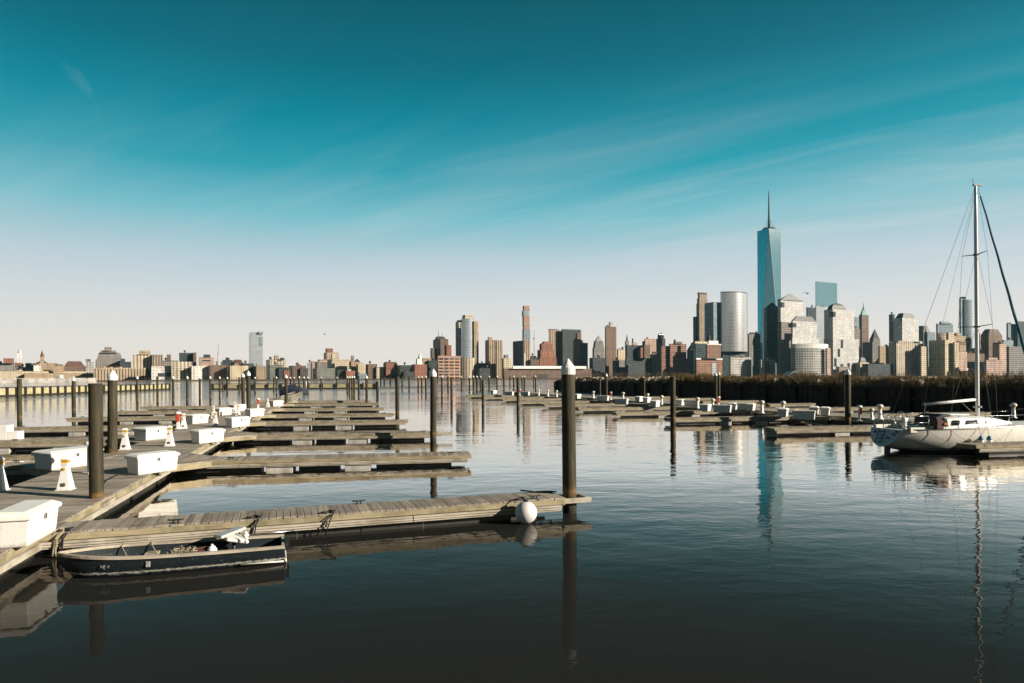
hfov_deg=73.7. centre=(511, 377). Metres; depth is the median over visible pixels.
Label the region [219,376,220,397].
piling
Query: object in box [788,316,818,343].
mansard tower
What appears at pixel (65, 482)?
power pedestal
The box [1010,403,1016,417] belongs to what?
light post
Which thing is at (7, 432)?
boarding steps
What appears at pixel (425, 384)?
piling
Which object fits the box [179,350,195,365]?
office building
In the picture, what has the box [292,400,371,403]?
finger pier
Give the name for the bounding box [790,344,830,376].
curved building
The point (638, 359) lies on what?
dark building
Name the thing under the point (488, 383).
piling
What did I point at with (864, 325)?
spired tower
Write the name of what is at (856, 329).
slim tower
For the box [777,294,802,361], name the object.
pyramid tower
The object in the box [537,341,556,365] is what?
setback tower
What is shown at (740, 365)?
pale building
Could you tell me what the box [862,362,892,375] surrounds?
building
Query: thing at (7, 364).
brick building
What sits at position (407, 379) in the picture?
sea wall
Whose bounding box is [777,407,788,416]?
dock box
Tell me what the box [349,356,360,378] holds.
tower
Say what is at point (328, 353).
brick tower
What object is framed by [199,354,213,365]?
tan building
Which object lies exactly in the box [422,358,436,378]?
tan building
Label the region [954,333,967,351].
tan building
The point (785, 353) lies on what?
base block
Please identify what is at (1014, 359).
grey building
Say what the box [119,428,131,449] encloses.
power pedestal
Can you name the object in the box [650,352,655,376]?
building
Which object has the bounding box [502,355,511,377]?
cream building
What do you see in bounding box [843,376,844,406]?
piling
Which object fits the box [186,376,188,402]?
piling
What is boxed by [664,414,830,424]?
finger pier
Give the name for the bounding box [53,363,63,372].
tan building
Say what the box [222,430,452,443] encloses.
finger pier
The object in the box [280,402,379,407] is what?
finger pier
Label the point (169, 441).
power pedestal
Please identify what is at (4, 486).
power pedestal
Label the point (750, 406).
dock box
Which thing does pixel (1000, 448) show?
finger pier
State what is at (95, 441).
piling
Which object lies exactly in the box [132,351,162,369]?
apartment block
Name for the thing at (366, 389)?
piling
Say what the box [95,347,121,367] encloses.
stepped building
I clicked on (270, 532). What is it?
oar shaft
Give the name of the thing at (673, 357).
brick building
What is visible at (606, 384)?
piling
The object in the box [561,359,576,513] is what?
piling
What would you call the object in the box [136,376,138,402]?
piling
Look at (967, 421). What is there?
window
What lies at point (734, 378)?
brush
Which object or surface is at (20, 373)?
terminal
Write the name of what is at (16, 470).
finger pier
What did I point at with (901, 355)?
cream building
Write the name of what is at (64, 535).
mooring line
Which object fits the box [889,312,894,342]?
dark glass tower
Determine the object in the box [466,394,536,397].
finger pier
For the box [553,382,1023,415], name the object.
breakwater wall
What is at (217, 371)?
brick building
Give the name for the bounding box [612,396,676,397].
finger pier
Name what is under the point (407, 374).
building
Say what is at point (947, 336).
curved building
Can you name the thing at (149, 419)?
finger pier
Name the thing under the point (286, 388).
piling
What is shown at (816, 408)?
dock box
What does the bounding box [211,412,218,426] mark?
power pedestal
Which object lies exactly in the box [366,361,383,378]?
brick building
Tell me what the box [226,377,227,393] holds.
piling
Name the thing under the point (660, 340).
round topped tower
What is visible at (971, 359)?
building
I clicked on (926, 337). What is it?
grey tower
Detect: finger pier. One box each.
[0,434,173,450]
[4,455,116,479]
[14,423,192,434]
[37,492,590,549]
[66,415,223,423]
[118,410,211,416]
[140,405,228,410]
[170,451,470,472]
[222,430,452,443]
[246,419,407,428]
[260,412,394,419]
[265,407,384,413]
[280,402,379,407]
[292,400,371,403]
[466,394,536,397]
[484,396,559,399]
[500,398,585,401]
[516,400,611,404]
[542,402,649,408]
[575,405,697,412]
[611,410,751,416]
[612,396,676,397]
[627,397,713,400]
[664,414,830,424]
[669,400,758,403]
[714,402,815,407]
[763,406,889,412]
[765,422,913,435]
[851,411,990,417]
[956,440,1023,455]
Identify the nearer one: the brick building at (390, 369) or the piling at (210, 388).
the piling at (210, 388)
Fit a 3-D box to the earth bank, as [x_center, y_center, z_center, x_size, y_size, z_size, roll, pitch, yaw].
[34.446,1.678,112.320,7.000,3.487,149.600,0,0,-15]
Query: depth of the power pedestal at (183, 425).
42.66 m
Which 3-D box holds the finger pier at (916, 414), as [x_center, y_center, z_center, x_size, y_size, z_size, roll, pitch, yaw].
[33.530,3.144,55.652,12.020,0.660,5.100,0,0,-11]
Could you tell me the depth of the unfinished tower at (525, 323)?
2108.59 m
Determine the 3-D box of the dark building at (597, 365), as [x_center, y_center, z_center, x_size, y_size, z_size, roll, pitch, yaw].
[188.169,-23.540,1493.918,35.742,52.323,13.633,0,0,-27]
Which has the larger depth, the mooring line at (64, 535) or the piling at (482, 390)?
the piling at (482, 390)
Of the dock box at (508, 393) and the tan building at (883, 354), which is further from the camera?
the tan building at (883, 354)
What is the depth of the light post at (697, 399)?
66.31 m
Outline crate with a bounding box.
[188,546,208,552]
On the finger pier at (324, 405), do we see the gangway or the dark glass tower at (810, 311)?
the gangway
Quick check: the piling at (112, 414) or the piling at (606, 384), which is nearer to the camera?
the piling at (112, 414)
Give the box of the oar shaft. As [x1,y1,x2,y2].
[242,530,293,535]
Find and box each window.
[952,420,959,425]
[966,420,987,423]
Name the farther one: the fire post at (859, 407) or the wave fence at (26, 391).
the wave fence at (26, 391)
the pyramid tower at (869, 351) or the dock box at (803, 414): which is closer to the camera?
the dock box at (803, 414)
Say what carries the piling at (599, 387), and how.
in the water
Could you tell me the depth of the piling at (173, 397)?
102.02 m
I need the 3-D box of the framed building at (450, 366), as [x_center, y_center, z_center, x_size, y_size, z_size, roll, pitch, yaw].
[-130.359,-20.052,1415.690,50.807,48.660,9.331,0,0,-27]
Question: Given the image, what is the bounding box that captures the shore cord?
[104,474,128,483]
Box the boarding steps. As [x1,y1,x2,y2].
[0,425,23,439]
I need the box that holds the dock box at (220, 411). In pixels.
[211,407,232,415]
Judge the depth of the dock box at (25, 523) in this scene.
12.76 m
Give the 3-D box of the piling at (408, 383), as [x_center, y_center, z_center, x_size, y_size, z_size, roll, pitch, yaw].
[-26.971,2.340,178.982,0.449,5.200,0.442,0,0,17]
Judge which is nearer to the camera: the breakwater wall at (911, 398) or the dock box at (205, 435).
the dock box at (205, 435)
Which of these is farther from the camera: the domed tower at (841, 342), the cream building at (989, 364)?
the domed tower at (841, 342)
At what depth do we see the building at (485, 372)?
1425.09 m
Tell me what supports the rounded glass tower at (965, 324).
on the ground
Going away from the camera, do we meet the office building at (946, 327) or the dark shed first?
the dark shed
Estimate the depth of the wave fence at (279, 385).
233.48 m
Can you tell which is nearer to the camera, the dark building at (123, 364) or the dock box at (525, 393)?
the dock box at (525, 393)
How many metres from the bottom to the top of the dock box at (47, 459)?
0.674 m
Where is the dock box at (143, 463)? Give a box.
[124,450,179,474]
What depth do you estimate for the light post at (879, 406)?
48.07 m
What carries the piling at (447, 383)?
in the water
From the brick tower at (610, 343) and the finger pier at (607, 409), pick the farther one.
the brick tower at (610, 343)
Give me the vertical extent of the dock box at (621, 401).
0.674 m
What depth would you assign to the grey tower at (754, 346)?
1658.17 m
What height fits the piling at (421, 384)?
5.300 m
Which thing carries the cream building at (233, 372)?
on the ground
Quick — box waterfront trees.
[118,370,1007,379]
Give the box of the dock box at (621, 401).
[614,398,628,404]
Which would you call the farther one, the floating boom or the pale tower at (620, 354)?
the pale tower at (620, 354)
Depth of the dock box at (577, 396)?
97.59 m
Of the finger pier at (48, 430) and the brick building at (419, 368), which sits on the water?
the finger pier at (48, 430)
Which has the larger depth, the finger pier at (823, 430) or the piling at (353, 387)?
the piling at (353, 387)
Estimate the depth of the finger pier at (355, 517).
15.72 m
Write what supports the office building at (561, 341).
on the ground
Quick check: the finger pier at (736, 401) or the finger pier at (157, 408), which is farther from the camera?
the finger pier at (736, 401)
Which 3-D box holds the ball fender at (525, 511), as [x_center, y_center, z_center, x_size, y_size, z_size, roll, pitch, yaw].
[0.354,3.280,16.847,0.547,0.647,0.611,0,0,20]
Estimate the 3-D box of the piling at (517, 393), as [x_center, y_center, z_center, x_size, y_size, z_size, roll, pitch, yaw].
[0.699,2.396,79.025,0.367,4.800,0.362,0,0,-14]
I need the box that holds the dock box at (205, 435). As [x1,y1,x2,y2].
[189,428,225,443]
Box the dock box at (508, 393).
[505,391,513,394]
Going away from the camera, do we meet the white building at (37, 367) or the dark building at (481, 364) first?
the white building at (37, 367)
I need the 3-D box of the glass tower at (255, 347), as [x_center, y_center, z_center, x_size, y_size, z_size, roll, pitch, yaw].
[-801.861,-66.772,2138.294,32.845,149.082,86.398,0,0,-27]
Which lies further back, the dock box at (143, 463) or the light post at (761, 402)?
the light post at (761, 402)
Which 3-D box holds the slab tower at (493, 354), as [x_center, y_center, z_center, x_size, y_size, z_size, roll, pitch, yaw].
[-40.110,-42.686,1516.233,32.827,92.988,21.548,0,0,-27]
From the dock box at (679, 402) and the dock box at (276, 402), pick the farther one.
the dock box at (276, 402)
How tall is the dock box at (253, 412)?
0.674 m
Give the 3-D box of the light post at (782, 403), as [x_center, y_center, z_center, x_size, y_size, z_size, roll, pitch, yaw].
[22.012,2.442,55.445,0.448,1.086,0.437,0,0,0]
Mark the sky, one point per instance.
(177, 176)
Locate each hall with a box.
[64,361,85,370]
[848,357,868,375]
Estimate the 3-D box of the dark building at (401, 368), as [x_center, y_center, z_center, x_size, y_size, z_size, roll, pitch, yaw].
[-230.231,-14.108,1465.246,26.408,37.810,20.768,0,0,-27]
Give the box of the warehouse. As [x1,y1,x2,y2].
[151,362,210,379]
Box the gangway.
[281,391,302,402]
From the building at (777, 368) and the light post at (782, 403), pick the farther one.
the building at (777, 368)
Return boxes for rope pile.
[166,545,197,553]
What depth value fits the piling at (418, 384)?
178.24 m
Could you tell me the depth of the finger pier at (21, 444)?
34.75 m
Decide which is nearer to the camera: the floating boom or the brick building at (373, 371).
the floating boom
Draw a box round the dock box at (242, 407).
[228,404,245,410]
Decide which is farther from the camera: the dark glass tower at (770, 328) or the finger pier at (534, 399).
the dark glass tower at (770, 328)
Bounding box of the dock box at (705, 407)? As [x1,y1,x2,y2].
[700,403,711,411]
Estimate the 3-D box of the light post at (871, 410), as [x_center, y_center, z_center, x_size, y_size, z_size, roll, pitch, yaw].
[25.160,2.557,47.751,0.340,0.824,0.332,0,0,0]
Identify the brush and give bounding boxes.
[557,368,1023,387]
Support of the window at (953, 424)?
in the sailboat
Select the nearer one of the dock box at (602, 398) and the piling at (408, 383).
the dock box at (602, 398)
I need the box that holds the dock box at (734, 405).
[727,402,736,409]
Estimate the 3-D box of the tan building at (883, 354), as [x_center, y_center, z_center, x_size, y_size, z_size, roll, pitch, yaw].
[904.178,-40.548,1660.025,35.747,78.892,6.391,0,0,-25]
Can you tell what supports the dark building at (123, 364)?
on the ground
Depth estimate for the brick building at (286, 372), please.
1353.82 m
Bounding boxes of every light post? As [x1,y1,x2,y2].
[695,397,699,407]
[759,400,764,412]
[780,401,785,407]
[869,408,873,419]
[876,404,883,419]
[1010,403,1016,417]
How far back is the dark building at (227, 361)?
1507.01 m
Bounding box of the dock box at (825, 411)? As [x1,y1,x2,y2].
[820,406,830,415]
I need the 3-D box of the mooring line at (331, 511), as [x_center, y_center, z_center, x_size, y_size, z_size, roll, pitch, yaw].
[-4.226,3.318,15.640,0.288,0.560,0.515,0,0,17]
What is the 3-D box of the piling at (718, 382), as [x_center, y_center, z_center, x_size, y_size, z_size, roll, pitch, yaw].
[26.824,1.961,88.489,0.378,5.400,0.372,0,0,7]
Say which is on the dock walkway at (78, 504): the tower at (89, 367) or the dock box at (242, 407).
the dock box at (242, 407)
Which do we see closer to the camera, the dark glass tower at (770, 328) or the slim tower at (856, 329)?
the dark glass tower at (770, 328)
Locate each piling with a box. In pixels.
[17,379,21,422]
[71,377,75,414]
[88,383,103,517]
[107,370,117,453]
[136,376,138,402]
[156,377,158,402]
[172,376,174,402]
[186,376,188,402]
[199,376,200,400]
[209,376,211,399]
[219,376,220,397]
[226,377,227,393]
[241,373,244,403]
[246,371,250,408]
[254,377,255,392]
[284,375,287,403]
[298,376,299,395]
[307,377,308,392]
[351,376,352,396]
[353,376,354,398]
[357,376,359,399]
[365,375,367,402]
[376,381,378,405]
[395,377,398,418]
[408,376,409,391]
[417,376,418,391]
[421,376,422,391]
[425,376,426,393]
[430,369,436,442]
[441,375,442,397]
[447,376,448,391]
[450,378,452,401]
[476,376,477,391]
[481,380,484,405]
[488,376,489,390]
[503,376,504,393]
[516,377,519,408]
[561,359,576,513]
[599,379,600,395]
[605,373,607,395]
[643,378,644,395]
[670,377,675,424]
[714,372,716,403]
[717,372,719,395]
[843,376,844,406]
[845,369,850,424]
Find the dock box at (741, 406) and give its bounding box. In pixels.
[737,403,745,409]
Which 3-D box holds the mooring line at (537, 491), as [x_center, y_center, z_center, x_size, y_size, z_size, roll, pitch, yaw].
[0.704,3.039,18.302,0.987,0.103,0.147,0,0,-7]
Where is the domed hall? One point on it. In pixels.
(854, 367)
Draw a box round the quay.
[0,375,95,382]
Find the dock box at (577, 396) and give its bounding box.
[575,394,581,398]
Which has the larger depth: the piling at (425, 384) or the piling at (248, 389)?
the piling at (425, 384)
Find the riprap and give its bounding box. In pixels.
[556,375,1023,386]
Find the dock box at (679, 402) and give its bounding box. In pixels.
[676,399,684,405]
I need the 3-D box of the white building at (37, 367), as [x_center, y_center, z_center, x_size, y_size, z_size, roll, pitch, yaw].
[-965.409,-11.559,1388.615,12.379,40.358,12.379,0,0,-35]
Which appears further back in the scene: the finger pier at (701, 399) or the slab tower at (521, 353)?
the slab tower at (521, 353)
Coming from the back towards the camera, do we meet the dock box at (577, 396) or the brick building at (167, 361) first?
the brick building at (167, 361)
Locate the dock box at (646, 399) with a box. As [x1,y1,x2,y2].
[642,397,650,402]
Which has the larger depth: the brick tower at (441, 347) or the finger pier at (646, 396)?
the brick tower at (441, 347)
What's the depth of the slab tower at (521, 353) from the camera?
1508.78 m
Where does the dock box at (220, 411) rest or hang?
on the dock walkway at (78, 504)
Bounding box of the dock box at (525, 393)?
[520,392,529,395]
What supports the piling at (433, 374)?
in the water
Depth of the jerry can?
13.06 m
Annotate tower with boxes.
[15,348,22,366]
[86,359,93,372]
[249,331,262,365]
[307,360,314,378]
[324,348,338,359]
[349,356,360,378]
[430,330,450,359]
[456,315,478,377]
[485,337,502,377]
[513,339,529,365]
[522,306,529,338]
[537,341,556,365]
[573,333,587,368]
[592,335,604,357]
[605,322,615,376]
[617,347,624,359]
[625,336,628,357]
[642,337,655,353]
[656,333,664,376]
[693,292,707,341]
[705,291,747,376]
[748,331,759,376]
[757,192,780,359]
[764,303,777,362]
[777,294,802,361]
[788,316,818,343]
[806,305,815,320]
[815,281,836,343]
[824,303,858,375]
[854,317,859,357]
[859,302,868,357]
[862,329,879,363]
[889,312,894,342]
[890,313,921,343]
[919,326,934,359]
[959,297,971,348]
[981,329,1001,359]
[994,342,1005,373]
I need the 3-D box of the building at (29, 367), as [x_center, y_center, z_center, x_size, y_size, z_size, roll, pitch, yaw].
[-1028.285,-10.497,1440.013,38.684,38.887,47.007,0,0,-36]
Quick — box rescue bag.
[934,420,943,428]
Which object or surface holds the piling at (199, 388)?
in the water
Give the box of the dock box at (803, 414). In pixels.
[792,410,815,419]
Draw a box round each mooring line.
[51,527,64,556]
[56,527,73,550]
[245,514,262,535]
[316,509,335,535]
[520,490,556,492]
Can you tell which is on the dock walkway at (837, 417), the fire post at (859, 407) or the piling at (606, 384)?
the fire post at (859, 407)
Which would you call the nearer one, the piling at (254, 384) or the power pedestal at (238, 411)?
the power pedestal at (238, 411)
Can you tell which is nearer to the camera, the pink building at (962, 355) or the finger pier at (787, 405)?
the finger pier at (787, 405)
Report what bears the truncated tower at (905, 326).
on the ground
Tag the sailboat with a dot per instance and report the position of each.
(916, 436)
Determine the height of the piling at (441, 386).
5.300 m
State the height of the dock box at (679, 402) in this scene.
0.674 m
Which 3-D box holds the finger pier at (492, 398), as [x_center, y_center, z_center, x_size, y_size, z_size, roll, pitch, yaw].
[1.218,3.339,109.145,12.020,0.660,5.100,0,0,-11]
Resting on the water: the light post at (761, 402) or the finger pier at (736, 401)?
the finger pier at (736, 401)
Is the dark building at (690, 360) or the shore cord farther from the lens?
the dark building at (690, 360)
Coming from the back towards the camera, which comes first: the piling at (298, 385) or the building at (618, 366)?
the building at (618, 366)
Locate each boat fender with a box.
[978,424,983,442]
[986,422,991,441]
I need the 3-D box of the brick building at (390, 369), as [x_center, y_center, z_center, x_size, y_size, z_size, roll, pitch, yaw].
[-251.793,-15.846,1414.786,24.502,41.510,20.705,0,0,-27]
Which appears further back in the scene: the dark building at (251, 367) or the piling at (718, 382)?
the dark building at (251, 367)
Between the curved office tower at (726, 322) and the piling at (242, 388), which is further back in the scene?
the curved office tower at (726, 322)
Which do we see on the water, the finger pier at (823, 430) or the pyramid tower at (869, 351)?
the finger pier at (823, 430)
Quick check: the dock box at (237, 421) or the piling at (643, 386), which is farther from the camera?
the piling at (643, 386)
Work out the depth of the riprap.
109.64 m
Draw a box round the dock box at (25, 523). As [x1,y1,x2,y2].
[0,500,61,547]
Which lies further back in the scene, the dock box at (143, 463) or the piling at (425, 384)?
the piling at (425, 384)
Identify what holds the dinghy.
on the water
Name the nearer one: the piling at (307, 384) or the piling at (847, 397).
the piling at (847, 397)
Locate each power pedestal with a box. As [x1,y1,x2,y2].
[0,457,9,491]
[55,456,75,490]
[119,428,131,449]
[164,425,175,446]
[180,413,186,428]
[211,406,214,417]
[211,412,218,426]
[232,402,235,412]
[235,404,240,415]
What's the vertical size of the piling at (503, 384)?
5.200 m
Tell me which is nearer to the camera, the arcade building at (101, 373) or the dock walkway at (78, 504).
the dock walkway at (78, 504)
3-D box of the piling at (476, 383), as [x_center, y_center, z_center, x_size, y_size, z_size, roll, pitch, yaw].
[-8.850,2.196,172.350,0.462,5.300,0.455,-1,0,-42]
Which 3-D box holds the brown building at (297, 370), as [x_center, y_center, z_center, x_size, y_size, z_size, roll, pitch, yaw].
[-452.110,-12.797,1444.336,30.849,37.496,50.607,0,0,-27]
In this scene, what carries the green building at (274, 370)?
on the ground
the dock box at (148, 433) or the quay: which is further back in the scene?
the quay
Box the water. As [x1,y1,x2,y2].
[0,377,1023,682]
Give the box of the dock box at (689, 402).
[683,400,699,405]
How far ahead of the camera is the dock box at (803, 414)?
48.25 m
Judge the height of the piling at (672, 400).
4.800 m
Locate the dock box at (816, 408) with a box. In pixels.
[809,406,818,414]
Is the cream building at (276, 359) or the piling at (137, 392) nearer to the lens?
the piling at (137, 392)
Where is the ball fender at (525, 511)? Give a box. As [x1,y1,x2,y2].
[515,496,536,523]
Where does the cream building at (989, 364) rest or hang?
on the ground
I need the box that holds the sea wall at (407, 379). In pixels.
[96,375,1023,380]
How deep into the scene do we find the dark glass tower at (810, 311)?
1806.95 m
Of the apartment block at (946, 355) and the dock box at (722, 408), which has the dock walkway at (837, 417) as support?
the dock box at (722, 408)
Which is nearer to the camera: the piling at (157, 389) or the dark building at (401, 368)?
the piling at (157, 389)
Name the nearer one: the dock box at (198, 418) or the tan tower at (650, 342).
the dock box at (198, 418)
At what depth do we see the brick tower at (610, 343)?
1555.15 m
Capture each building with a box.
[0,358,14,370]
[13,363,35,370]
[34,362,40,370]
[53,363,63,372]
[94,367,145,379]
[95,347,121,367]
[120,359,130,367]
[163,354,177,365]
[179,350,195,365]
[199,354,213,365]
[210,362,226,379]
[222,358,242,365]
[227,363,248,379]
[241,360,253,378]
[254,363,265,378]
[266,355,285,377]
[267,362,290,378]
[283,368,289,378]
[289,363,307,378]
[312,359,334,378]
[327,354,350,378]
[336,369,354,378]
[356,363,365,373]
[356,372,366,378]
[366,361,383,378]
[383,360,397,378]
[398,362,411,378]
[401,369,414,378]
[406,353,426,378]
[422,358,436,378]
[437,356,460,377]
[477,365,489,377]
[478,361,486,367]
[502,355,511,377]
[529,357,538,365]
[549,329,580,365]
[589,355,605,376]
[613,357,624,376]
[625,338,651,376]
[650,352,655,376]
[660,340,686,376]
[687,342,693,373]
[691,341,706,374]
[695,335,722,375]
[729,355,750,376]
[760,358,774,376]
[774,362,781,376]
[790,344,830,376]
[836,364,848,375]
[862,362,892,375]
[878,344,888,363]
[889,341,927,375]
[936,321,952,339]
[937,332,953,339]
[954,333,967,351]
[959,345,973,375]
[967,351,984,374]
[984,357,1002,375]
[1002,337,1012,345]
[1006,321,1023,346]
[1006,346,1023,374]
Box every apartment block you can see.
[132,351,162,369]
[929,337,958,375]
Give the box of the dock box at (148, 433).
[132,425,166,440]
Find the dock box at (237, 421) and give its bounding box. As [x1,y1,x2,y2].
[224,416,250,427]
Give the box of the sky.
[0,0,1023,368]
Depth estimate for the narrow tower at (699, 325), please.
1906.77 m
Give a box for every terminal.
[0,368,93,377]
[503,366,591,377]
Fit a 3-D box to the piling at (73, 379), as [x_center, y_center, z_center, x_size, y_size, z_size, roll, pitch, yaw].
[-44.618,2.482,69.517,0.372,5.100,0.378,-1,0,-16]
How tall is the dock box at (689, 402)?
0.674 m
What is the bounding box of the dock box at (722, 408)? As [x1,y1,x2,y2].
[712,405,731,412]
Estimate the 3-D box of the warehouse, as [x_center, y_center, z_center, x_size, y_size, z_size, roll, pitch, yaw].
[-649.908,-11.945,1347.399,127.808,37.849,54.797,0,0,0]
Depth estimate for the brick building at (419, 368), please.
1387.14 m
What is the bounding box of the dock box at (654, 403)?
[650,400,660,406]
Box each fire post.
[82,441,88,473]
[175,412,181,428]
[856,405,861,420]
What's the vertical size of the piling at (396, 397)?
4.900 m
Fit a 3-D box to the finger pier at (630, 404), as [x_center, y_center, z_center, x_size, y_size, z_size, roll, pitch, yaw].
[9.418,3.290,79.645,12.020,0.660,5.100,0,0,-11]
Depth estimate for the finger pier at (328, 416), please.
59.31 m
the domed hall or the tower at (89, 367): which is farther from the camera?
the domed hall
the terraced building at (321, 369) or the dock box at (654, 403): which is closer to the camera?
the dock box at (654, 403)
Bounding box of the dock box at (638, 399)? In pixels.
[634,396,642,401]
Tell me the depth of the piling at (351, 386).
130.17 m
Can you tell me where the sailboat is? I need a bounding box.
[871,179,1023,451]
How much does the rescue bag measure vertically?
0.440 m
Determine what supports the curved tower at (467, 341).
on the ground
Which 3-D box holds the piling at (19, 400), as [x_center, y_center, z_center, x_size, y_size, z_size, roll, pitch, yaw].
[-40.865,2.563,56.649,0.367,4.900,0.362,-1,0,-8]
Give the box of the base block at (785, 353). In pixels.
[780,333,790,374]
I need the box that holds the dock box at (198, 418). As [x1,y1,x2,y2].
[185,413,209,423]
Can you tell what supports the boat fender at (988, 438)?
attached to the sailboat
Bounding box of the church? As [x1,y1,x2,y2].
[38,351,54,370]
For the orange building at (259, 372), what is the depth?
1355.15 m
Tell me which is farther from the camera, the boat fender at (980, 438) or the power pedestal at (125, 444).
the boat fender at (980, 438)
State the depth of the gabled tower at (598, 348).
1707.29 m
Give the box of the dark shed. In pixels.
[145,368,150,379]
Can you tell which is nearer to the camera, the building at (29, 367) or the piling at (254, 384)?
the piling at (254, 384)
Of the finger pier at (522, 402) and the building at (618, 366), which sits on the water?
the finger pier at (522, 402)
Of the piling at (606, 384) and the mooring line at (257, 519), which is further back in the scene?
the piling at (606, 384)
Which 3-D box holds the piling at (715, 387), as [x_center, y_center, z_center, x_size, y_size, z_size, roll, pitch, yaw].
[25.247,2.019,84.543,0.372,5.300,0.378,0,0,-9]
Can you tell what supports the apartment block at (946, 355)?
on the ground
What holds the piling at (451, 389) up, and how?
in the water
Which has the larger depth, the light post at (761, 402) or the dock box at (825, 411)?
the light post at (761, 402)
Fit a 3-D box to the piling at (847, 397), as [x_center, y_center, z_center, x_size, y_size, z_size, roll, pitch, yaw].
[24.155,2.025,49.104,0.414,5.300,0.420,0,0,-1]
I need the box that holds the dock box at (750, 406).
[745,403,755,410]
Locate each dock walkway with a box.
[0,397,284,576]
[514,392,913,424]
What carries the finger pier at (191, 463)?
on the water
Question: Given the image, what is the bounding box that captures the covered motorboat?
[279,381,306,393]
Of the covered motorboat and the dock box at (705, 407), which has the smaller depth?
the dock box at (705, 407)
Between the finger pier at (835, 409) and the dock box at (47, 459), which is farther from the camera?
the finger pier at (835, 409)
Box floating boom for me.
[379,385,538,387]
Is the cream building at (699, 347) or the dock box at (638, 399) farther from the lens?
the cream building at (699, 347)
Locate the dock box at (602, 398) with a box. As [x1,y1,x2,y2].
[597,396,609,400]
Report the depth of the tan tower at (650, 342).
1759.02 m
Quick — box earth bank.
[557,377,1023,387]
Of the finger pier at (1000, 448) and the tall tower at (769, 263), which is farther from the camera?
the tall tower at (769, 263)
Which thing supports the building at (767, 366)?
on the ground
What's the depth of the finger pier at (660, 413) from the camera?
61.31 m
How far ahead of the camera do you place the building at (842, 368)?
1495.46 m
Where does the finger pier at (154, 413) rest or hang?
on the water
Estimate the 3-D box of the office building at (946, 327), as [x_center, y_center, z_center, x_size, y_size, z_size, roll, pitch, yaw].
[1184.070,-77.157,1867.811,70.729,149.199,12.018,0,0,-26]
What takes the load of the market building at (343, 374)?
on the ground
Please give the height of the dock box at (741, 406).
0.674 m
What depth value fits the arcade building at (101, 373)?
1364.54 m
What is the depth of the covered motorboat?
157.71 m
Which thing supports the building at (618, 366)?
on the ground
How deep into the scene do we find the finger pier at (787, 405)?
76.11 m
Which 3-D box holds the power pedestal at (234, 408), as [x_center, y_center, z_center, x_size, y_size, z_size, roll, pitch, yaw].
[-25.297,2.754,62.237,0.400,0.955,0.400,0,0,-8]
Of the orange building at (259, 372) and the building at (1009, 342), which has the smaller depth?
the orange building at (259, 372)
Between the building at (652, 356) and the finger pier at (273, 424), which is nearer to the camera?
the finger pier at (273, 424)
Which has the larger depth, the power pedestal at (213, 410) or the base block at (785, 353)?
the base block at (785, 353)
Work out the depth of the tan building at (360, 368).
1465.13 m
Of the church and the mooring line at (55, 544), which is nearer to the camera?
the mooring line at (55, 544)
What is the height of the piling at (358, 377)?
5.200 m
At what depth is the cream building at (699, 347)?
1476.15 m
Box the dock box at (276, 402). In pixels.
[269,400,283,405]
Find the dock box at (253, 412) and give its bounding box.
[244,408,264,416]
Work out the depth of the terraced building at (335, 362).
1509.03 m
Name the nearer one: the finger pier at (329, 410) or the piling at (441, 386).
the finger pier at (329, 410)
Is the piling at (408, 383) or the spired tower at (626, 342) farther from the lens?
the spired tower at (626, 342)
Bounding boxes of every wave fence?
[0,383,170,396]
[211,383,375,389]
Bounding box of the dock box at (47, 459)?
[31,445,87,469]
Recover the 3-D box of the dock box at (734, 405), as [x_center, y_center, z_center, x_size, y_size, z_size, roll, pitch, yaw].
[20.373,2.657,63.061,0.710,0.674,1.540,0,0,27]
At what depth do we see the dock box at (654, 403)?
69.53 m
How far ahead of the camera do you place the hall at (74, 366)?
1413.45 m
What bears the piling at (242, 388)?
in the water
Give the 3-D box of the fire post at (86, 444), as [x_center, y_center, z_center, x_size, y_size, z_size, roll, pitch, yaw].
[-13.954,2.628,22.599,0.400,1.090,0.400,0,0,28]
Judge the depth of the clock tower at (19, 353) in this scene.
1453.81 m
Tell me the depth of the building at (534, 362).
1504.71 m
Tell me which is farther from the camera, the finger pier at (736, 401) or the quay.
the quay
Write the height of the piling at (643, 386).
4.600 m
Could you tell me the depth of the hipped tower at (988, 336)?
1709.03 m
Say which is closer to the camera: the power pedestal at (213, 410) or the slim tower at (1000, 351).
the power pedestal at (213, 410)
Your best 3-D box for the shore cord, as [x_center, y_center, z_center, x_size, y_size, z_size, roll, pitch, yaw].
[-12.187,3.227,20.684,0.433,0.226,3.325,0,0,-14]
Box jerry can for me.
[207,544,216,550]
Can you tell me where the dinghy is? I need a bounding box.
[57,526,288,577]
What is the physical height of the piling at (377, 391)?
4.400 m
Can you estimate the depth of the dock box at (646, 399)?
80.65 m
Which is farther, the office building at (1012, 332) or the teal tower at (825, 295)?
the teal tower at (825, 295)
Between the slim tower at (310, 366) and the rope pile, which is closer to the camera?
the rope pile
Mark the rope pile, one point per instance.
(181, 549)
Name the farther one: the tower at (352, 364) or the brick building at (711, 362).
the tower at (352, 364)
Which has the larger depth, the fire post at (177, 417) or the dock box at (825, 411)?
the dock box at (825, 411)
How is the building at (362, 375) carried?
on the ground
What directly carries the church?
on the ground
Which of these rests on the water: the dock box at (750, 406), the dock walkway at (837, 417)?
the dock walkway at (837, 417)

